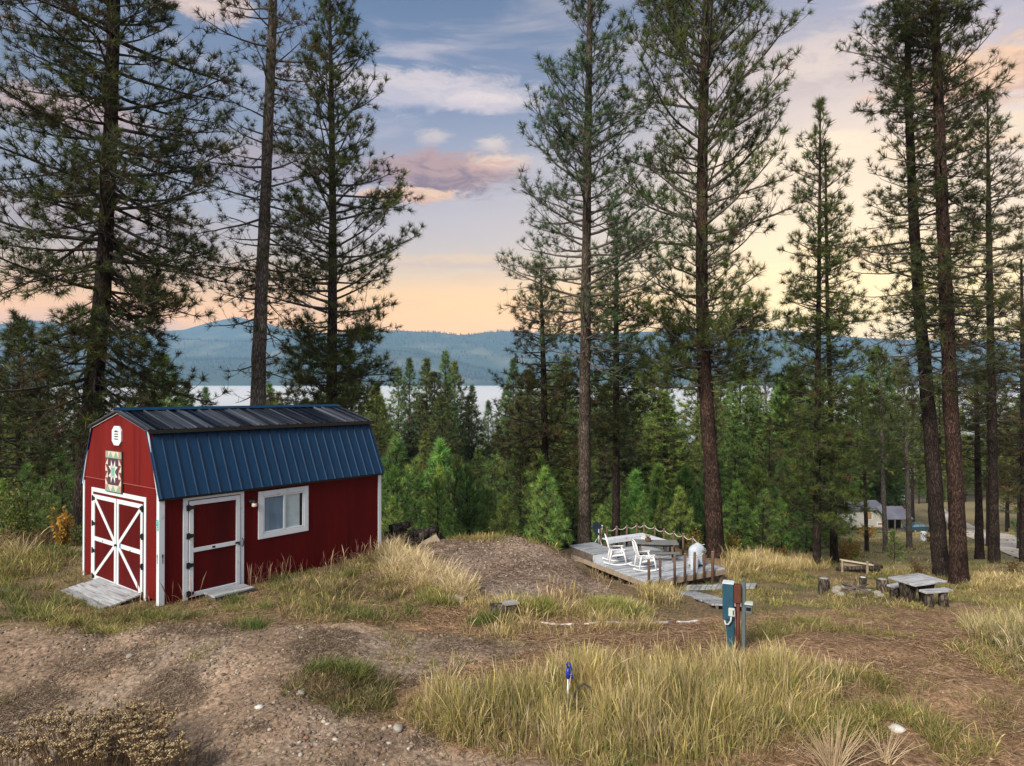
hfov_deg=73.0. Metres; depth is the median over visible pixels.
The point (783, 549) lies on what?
leafy shrub
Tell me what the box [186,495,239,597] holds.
side door
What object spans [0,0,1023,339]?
sky
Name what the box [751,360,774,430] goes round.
pine tree
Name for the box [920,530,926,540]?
water tank
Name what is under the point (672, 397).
conifer tree
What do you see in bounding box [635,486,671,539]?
young pine
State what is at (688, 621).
white pipe
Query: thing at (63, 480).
young pine
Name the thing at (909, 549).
meadow grass
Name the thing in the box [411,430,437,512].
conifer tree
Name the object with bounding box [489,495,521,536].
young pine
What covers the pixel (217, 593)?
wooden step
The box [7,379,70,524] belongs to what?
conifer tree
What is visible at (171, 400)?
conifer tree
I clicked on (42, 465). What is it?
pine tree
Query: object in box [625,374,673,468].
conifer tree
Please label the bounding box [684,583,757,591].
boardwalk
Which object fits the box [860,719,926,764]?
dry bunchgrass
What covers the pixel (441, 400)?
conifer tree
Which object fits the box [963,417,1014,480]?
conifer tree
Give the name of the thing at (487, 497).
young pine
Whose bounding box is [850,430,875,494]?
conifer tree
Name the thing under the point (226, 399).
water
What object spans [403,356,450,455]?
conifer tree
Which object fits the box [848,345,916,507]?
conifer tree
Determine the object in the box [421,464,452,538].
young pine
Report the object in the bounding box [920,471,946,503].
conifer tree
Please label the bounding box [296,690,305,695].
stone
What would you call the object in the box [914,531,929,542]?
leafy shrub
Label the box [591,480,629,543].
young pine
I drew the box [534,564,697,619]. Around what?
dry grass
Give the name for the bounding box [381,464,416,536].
young pine
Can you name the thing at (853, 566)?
log rail bench
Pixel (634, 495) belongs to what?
young pine
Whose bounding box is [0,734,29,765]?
dried yarrow
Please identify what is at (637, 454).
conifer tree
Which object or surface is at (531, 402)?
conifer tree
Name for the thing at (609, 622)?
white pipe
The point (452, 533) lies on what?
young pine
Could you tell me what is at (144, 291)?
pine tree
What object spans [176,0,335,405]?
pine tree
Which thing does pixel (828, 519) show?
conifer tree
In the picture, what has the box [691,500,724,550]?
young pine
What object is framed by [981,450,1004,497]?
conifer tree
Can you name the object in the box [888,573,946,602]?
rustic table
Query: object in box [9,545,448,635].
green grass
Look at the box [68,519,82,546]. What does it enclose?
leafy shrub
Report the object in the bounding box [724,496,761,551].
young pine
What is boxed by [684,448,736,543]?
young pine
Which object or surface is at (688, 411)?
conifer tree
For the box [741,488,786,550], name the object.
young pine
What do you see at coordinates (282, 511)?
window
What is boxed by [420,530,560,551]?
dry grass
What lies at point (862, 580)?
tree stump
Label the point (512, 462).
young pine
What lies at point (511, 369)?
conifer tree
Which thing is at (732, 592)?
electric pedestal
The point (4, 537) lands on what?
leafy shrub
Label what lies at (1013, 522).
young pine
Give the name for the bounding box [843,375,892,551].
pine tree
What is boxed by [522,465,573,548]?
young pine
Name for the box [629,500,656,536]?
young pine
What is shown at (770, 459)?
conifer tree
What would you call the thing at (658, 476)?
young pine
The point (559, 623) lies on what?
white pipe
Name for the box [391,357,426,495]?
conifer tree
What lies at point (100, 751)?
dried yarrow
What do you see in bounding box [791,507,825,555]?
young pine
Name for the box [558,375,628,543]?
conifer tree
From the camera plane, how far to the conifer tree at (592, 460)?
64.70 m
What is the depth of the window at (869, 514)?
117.92 m
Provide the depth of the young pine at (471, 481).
33.73 m
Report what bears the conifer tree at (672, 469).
on the ground at (692, 610)
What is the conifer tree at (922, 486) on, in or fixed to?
on the ground at (692, 610)
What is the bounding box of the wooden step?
[204,583,253,600]
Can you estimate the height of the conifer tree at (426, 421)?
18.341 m
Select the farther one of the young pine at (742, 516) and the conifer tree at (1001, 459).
the conifer tree at (1001, 459)
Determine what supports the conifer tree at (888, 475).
on the ground at (692, 610)
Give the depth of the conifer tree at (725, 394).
75.89 m
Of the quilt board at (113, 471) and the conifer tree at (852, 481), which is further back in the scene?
the conifer tree at (852, 481)
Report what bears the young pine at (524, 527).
on the ground at (692, 610)
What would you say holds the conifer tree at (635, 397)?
on the ground at (692, 610)
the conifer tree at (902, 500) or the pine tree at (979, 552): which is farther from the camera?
the conifer tree at (902, 500)
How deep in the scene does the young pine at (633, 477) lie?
56.47 m
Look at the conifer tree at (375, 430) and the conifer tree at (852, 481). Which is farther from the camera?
the conifer tree at (852, 481)
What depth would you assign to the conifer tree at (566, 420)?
77.94 m
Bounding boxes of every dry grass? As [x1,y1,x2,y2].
[0,523,86,621]
[366,527,498,601]
[394,627,1021,765]
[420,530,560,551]
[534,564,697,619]
[637,544,1023,613]
[952,598,1023,673]
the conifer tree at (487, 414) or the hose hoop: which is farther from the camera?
the conifer tree at (487, 414)
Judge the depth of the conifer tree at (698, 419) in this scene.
73.54 m
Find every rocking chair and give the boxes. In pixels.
[602,533,632,565]
[629,539,661,571]
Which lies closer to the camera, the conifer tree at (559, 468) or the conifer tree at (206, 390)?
the conifer tree at (559, 468)
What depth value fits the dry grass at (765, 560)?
26.75 m
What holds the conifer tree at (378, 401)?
on the ground at (692, 610)
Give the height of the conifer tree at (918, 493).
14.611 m
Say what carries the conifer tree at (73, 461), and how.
on the ground at (692, 610)
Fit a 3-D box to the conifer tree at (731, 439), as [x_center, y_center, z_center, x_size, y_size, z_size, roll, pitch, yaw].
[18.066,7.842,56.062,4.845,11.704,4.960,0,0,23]
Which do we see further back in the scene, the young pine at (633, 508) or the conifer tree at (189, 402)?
the conifer tree at (189, 402)
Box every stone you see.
[254,704,263,709]
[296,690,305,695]
[393,723,402,731]
[888,723,905,733]
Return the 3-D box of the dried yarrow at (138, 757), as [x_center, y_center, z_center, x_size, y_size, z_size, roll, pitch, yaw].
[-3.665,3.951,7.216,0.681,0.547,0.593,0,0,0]
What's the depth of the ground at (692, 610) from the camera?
10.05 m
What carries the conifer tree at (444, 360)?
on the ground at (692, 610)
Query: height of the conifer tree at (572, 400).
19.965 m
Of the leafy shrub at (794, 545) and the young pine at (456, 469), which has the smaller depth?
the young pine at (456, 469)
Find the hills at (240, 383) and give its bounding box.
[8,346,1019,392]
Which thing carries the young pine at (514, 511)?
on the ground at (692, 610)
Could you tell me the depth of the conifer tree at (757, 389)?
71.56 m
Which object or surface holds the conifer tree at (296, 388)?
on the ground at (692, 610)
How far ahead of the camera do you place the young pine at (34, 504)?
51.31 m
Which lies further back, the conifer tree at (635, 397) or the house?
the house
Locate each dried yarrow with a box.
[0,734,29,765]
[14,696,182,765]
[123,728,193,765]
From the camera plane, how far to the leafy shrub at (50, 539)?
17.64 m
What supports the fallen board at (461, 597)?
on the ground at (692, 610)
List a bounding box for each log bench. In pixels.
[887,582,900,597]
[919,587,952,607]
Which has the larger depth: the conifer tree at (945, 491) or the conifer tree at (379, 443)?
the conifer tree at (945, 491)
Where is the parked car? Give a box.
[903,522,929,531]
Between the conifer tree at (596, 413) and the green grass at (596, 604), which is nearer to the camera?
the green grass at (596, 604)
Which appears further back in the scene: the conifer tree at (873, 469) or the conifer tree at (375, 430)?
the conifer tree at (873, 469)
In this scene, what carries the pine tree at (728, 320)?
on the ground at (692, 610)
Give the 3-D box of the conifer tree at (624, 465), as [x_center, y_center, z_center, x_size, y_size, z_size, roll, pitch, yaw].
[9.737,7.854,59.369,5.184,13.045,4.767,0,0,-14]
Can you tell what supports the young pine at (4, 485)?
on the ground at (692, 610)
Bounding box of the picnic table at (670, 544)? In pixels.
[632,539,679,561]
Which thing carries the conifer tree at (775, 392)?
on the ground at (692, 610)
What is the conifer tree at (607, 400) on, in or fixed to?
on the ground at (692, 610)
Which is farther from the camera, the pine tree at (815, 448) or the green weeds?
the pine tree at (815, 448)
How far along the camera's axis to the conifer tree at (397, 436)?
67.41 m
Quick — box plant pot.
[645,534,650,541]
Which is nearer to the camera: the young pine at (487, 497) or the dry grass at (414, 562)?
the dry grass at (414, 562)
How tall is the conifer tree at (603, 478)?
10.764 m
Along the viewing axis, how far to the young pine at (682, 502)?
31.87 m
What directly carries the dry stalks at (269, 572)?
on the ground at (692, 610)
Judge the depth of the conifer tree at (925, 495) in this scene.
211.53 m
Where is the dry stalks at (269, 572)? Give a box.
[129,535,383,608]
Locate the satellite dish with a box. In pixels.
[592,522,602,544]
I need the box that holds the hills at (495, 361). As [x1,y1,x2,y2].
[0,330,1019,374]
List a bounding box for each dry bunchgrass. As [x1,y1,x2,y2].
[791,708,886,765]
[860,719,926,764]
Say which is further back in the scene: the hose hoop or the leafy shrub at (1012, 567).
the leafy shrub at (1012, 567)
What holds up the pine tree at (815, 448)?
on the ground at (692, 610)
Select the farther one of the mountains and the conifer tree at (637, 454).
the mountains
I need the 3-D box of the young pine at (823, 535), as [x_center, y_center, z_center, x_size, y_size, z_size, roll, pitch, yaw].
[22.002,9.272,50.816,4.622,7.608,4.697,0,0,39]
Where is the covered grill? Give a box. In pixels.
[687,542,705,565]
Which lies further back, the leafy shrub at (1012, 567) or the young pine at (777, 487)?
the young pine at (777, 487)
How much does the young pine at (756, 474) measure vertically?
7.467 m
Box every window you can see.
[258,486,308,539]
[868,512,871,519]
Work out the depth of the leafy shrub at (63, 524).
16.96 m
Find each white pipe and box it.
[541,621,578,625]
[584,621,642,624]
[676,619,699,622]
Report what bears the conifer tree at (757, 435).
on the ground at (692, 610)
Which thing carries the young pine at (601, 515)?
on the ground at (692, 610)
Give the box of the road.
[944,509,1018,557]
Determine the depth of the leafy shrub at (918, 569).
30.93 m
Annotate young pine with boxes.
[0,461,62,539]
[0,477,26,532]
[24,481,57,542]
[29,445,75,532]
[381,436,427,529]
[381,462,395,529]
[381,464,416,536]
[381,495,411,533]
[391,455,433,529]
[394,462,426,528]
[410,436,470,537]
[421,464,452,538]
[421,476,459,538]
[429,455,474,536]
[442,463,494,536]
[446,461,483,538]
[447,529,454,538]
[452,466,488,534]
[456,482,481,536]
[464,453,518,536]
[471,487,503,537]
[481,440,551,541]
[486,491,518,530]
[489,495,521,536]
[514,506,540,538]
[515,452,573,544]
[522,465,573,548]
[539,494,571,546]
[553,487,591,547]
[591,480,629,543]
[591,494,630,540]
[591,506,610,542]
[604,492,640,542]
[621,483,645,530]
[622,468,653,532]
[625,505,639,534]
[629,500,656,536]
[633,461,681,543]
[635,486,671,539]
[649,495,682,539]
[661,484,699,548]
[664,462,704,547]
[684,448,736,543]
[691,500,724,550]
[722,480,760,551]
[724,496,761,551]
[729,463,784,546]
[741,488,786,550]
[743,524,758,550]
[754,456,822,549]
[766,497,799,556]
[787,462,839,553]
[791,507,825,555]
[847,537,859,559]
[885,529,906,560]
[1008,520,1017,540]
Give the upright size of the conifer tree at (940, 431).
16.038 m
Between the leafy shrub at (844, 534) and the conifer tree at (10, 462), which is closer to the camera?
the conifer tree at (10, 462)
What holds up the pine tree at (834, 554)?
on the ground at (692, 610)
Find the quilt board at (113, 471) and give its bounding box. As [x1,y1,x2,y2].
[105,450,122,493]
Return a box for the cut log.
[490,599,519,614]
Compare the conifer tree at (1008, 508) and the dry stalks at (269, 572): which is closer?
the dry stalks at (269, 572)
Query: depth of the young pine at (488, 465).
48.45 m
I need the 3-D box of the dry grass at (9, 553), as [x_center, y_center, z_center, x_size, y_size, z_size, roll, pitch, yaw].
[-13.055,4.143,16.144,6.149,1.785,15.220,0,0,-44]
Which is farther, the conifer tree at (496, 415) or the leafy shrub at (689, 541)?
the conifer tree at (496, 415)
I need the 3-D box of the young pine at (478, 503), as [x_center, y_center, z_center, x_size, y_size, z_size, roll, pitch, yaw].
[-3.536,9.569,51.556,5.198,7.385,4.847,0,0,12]
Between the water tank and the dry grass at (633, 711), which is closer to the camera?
the dry grass at (633, 711)
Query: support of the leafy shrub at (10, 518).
on the ground at (692, 610)
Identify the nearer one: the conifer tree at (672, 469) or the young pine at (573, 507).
the young pine at (573, 507)
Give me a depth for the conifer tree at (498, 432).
59.69 m
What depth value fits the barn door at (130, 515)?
13.57 m
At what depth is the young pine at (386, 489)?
52.83 m
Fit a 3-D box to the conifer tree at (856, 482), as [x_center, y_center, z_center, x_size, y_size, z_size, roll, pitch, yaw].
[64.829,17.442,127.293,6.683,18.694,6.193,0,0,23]
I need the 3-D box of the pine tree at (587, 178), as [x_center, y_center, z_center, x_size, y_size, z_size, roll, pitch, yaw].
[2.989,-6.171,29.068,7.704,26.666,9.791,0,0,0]
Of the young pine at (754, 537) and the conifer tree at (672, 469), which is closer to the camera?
the young pine at (754, 537)
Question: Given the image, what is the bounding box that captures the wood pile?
[382,521,439,546]
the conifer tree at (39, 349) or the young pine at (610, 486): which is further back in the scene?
the young pine at (610, 486)
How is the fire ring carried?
on the ground at (692, 610)
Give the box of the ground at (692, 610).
[0,480,1023,765]
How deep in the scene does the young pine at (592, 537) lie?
52.66 m
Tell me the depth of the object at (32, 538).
17.59 m
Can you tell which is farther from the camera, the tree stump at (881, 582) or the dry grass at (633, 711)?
the tree stump at (881, 582)
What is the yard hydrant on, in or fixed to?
on the ground at (692, 610)
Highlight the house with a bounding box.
[826,500,913,531]
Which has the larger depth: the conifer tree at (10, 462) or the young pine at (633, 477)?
the young pine at (633, 477)
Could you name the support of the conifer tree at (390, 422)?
on the ground at (692, 610)
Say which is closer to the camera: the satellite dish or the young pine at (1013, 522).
the satellite dish
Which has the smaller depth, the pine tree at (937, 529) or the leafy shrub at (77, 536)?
the leafy shrub at (77, 536)
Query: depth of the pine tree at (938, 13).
27.70 m
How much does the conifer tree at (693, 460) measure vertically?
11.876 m
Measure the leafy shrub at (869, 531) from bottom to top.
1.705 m
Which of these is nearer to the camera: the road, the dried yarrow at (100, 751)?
the dried yarrow at (100, 751)
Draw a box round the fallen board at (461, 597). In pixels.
[428,594,465,601]
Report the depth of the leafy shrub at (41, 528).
20.14 m
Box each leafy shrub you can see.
[0,470,58,547]
[0,523,28,549]
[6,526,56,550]
[21,504,70,544]
[35,533,82,547]
[46,505,74,546]
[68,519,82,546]
[684,522,703,548]
[724,530,741,554]
[768,545,789,556]
[773,535,808,553]
[829,539,859,559]
[840,519,855,535]
[842,537,861,558]
[855,524,879,536]
[905,558,931,573]
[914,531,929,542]
[1005,558,1021,572]
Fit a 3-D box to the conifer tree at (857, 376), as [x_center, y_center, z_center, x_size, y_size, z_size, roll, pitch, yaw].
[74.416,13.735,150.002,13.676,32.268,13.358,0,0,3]
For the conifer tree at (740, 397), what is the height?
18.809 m
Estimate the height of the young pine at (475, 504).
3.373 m
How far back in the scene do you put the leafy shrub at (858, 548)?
43.95 m
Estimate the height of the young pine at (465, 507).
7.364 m
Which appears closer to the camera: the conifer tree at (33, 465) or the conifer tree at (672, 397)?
the conifer tree at (33, 465)
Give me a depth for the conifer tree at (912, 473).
123.91 m
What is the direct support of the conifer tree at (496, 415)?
on the ground at (692, 610)
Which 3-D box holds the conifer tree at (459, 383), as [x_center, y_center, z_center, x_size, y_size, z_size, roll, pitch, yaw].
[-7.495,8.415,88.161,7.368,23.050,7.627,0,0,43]
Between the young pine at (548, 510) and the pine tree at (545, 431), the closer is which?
the young pine at (548, 510)
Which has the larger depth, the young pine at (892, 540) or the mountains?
the mountains
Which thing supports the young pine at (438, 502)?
on the ground at (692, 610)
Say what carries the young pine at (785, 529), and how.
on the ground at (692, 610)
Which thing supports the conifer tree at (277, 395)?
on the ground at (692, 610)
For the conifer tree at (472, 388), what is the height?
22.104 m
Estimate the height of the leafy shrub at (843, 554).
1.347 m
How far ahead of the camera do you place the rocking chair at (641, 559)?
25.86 m
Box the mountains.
[0,317,1018,342]
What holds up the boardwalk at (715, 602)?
on the ground at (692, 610)
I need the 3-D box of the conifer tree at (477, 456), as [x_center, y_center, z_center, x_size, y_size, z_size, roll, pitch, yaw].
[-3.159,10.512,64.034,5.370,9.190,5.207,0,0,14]
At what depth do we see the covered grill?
26.36 m
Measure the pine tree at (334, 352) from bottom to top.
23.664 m
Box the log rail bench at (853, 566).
[835,559,882,573]
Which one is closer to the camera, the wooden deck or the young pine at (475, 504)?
the wooden deck
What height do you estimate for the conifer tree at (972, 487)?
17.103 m
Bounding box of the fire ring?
[831,580,885,597]
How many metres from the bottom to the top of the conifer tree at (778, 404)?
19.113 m
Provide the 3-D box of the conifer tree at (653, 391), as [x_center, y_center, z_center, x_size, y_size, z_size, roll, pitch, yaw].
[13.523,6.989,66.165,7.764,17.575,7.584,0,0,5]
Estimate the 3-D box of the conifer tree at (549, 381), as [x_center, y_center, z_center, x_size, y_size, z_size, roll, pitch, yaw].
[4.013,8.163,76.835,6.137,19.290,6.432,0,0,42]
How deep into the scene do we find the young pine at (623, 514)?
38.86 m
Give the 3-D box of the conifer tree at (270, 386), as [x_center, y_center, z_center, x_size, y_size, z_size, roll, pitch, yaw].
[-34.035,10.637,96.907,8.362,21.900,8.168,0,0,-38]
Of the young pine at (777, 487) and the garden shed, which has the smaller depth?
the garden shed
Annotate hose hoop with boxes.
[572,683,593,712]
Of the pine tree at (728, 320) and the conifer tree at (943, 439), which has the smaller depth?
the pine tree at (728, 320)
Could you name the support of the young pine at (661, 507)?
on the ground at (692, 610)
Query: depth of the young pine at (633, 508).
49.12 m
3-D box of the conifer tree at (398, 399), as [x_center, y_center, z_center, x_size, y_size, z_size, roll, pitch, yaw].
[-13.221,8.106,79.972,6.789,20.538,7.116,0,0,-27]
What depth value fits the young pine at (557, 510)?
54.57 m
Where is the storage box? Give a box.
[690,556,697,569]
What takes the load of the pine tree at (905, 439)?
on the ground at (692, 610)
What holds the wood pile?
on the ground at (692, 610)
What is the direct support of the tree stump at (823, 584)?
on the ground at (692, 610)
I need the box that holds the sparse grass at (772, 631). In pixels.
[0,601,1023,765]
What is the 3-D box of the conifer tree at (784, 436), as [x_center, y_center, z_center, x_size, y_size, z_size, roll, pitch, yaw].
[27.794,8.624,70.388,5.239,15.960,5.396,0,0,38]
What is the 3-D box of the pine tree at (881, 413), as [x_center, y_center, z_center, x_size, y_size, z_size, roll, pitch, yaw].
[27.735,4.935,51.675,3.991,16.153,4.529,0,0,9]
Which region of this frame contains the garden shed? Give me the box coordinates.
[80,404,384,606]
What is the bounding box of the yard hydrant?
[566,662,573,709]
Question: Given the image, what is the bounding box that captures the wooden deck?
[569,523,724,587]
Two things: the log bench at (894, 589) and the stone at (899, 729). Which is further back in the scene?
the log bench at (894, 589)
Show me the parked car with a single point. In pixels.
(917, 526)
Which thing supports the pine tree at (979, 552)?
on the ground at (692, 610)
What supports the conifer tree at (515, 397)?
on the ground at (692, 610)
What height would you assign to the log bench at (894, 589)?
0.520 m
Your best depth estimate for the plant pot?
27.69 m
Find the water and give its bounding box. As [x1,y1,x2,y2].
[2,393,1019,479]
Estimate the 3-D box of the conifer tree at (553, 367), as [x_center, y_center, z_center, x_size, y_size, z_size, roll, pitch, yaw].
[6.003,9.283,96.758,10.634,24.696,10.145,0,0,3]
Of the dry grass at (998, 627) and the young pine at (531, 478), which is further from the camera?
the young pine at (531, 478)
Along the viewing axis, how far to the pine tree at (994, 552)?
33.84 m
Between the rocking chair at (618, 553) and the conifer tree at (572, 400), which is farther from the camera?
the conifer tree at (572, 400)
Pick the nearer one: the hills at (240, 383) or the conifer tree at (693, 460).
the conifer tree at (693, 460)
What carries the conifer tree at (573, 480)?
on the ground at (692, 610)
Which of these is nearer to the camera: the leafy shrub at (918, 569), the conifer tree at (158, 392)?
the leafy shrub at (918, 569)
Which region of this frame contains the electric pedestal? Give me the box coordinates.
[722,580,752,650]
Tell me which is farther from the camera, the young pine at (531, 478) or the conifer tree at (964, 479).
the conifer tree at (964, 479)
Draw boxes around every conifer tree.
[0,378,31,540]
[1,398,65,540]
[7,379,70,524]
[10,339,78,539]
[49,396,79,511]
[135,359,174,406]
[147,355,190,406]
[178,383,197,406]
[199,386,211,405]
[265,391,275,404]
[266,382,275,404]
[273,391,284,404]
[279,377,309,404]
[341,378,385,459]
[364,385,405,485]
[364,389,405,471]
[365,384,401,472]
[377,435,391,492]
[380,366,418,462]
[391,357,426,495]
[401,371,470,494]
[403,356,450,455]
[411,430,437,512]
[413,395,476,537]
[418,380,474,493]
[428,349,473,468]
[446,359,479,468]
[453,394,496,527]
[463,385,490,493]
[467,447,502,535]
[478,399,494,456]
[482,424,517,534]
[485,387,508,474]
[486,396,548,521]
[490,359,531,494]
[492,369,560,515]
[521,385,578,545]
[523,371,537,444]
[530,371,561,476]
[533,363,559,438]
[540,354,578,501]
[552,387,574,538]
[554,435,602,529]
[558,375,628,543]
[560,399,608,543]
[568,388,632,541]
[578,421,631,525]
[591,422,657,539]
[592,383,612,433]
[596,400,649,528]
[620,371,691,530]
[624,376,657,480]
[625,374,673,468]
[629,389,698,521]
[645,413,684,541]
[663,374,683,449]
[668,422,732,542]
[673,365,700,538]
[684,371,738,481]
[685,373,734,497]
[693,396,743,506]
[717,354,775,543]
[718,408,760,537]
[732,369,776,452]
[742,419,795,547]
[743,408,789,541]
[744,378,826,546]
[764,383,805,461]
[766,372,780,415]
[767,390,795,541]
[772,367,822,521]
[778,405,855,548]
[782,371,862,548]
[802,364,858,533]
[837,440,862,487]
[839,373,888,499]
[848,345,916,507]
[848,434,880,486]
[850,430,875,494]
[859,393,903,503]
[867,438,893,494]
[874,443,905,508]
[883,357,926,505]
[888,405,925,521]
[901,395,964,476]
[909,374,971,480]
[914,470,926,503]
[917,477,927,502]
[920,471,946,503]
[941,411,967,528]
[942,437,973,488]
[959,378,1018,545]
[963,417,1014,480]
[963,459,974,501]
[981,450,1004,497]
[986,401,1019,548]
[998,415,1018,531]
[1003,458,1017,527]
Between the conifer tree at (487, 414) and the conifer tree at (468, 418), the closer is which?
the conifer tree at (468, 418)
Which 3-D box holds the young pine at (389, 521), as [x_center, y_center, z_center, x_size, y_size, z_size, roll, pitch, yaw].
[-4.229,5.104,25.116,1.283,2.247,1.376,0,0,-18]
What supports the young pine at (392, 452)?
on the ground at (692, 610)
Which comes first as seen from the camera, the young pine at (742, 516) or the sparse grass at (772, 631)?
the sparse grass at (772, 631)
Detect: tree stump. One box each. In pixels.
[818,576,829,594]
[859,576,866,586]
[876,577,888,592]
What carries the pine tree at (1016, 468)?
on the ground at (692, 610)
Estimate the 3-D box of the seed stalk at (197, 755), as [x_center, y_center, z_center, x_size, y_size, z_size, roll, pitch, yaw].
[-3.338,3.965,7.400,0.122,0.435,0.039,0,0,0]
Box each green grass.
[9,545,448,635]
[414,581,658,628]
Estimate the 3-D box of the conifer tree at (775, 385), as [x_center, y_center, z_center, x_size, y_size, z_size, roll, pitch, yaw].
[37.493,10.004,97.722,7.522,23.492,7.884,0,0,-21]
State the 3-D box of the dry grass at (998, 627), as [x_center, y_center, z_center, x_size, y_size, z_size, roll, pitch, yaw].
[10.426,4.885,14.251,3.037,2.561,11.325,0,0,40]
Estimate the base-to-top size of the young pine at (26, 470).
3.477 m
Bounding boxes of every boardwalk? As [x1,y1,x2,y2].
[675,591,741,610]
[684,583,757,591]
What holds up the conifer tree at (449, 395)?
on the ground at (692, 610)
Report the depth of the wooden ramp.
13.45 m
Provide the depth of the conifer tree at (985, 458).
66.17 m
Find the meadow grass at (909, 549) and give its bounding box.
[808,529,1015,561]
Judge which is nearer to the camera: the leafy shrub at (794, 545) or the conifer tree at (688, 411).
the leafy shrub at (794, 545)
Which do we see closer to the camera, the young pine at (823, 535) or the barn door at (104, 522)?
the barn door at (104, 522)
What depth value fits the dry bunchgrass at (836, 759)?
7.09 m
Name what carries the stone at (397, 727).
on the ground at (692, 610)
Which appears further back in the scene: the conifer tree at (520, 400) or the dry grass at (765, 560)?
the conifer tree at (520, 400)
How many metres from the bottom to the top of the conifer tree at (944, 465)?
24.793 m
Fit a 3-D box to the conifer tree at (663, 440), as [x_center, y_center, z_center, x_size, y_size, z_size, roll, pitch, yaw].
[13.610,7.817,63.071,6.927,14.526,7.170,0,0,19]
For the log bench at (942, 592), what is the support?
on the ground at (692, 610)
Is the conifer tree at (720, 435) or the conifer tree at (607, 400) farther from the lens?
the conifer tree at (607, 400)
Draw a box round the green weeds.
[267,652,406,726]
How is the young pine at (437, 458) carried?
on the ground at (692, 610)
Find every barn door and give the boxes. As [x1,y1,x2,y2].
[91,494,116,583]
[114,499,143,598]
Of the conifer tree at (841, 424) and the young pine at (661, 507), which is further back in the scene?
the conifer tree at (841, 424)
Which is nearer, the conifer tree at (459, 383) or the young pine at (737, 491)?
the young pine at (737, 491)
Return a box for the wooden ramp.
[61,577,139,608]
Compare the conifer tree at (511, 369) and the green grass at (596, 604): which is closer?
the green grass at (596, 604)
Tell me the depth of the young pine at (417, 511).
42.87 m
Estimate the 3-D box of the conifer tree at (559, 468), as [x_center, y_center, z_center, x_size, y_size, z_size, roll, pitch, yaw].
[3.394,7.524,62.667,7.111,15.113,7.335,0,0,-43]
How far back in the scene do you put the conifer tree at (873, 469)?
121.27 m
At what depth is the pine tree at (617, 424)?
36.68 m
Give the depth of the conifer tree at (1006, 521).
112.17 m
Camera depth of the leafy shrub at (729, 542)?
31.45 m
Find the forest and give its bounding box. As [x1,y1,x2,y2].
[0,320,1017,384]
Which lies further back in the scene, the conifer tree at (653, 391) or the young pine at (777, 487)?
the conifer tree at (653, 391)
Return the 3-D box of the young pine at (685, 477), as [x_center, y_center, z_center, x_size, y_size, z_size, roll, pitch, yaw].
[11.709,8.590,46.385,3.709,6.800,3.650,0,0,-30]
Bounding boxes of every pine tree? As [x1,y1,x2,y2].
[0,0,262,545]
[0,307,76,515]
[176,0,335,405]
[232,0,427,429]
[483,261,608,546]
[494,0,692,543]
[560,214,669,539]
[581,0,815,558]
[735,95,890,567]
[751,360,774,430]
[794,141,866,563]
[831,0,998,576]
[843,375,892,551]
[858,0,1023,584]
[858,344,912,552]
[877,364,923,548]
[904,87,1023,562]
[958,356,1018,558]
[960,254,1023,562]
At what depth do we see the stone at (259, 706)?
8.53 m
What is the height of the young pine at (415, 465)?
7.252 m
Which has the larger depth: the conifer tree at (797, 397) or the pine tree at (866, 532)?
the conifer tree at (797, 397)
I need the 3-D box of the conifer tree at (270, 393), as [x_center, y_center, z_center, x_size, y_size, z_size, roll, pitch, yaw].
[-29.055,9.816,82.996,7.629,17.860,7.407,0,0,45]
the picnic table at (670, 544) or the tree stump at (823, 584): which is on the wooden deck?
the picnic table at (670, 544)
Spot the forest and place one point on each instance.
(244, 358)
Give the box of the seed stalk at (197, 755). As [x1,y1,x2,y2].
[195,735,203,765]

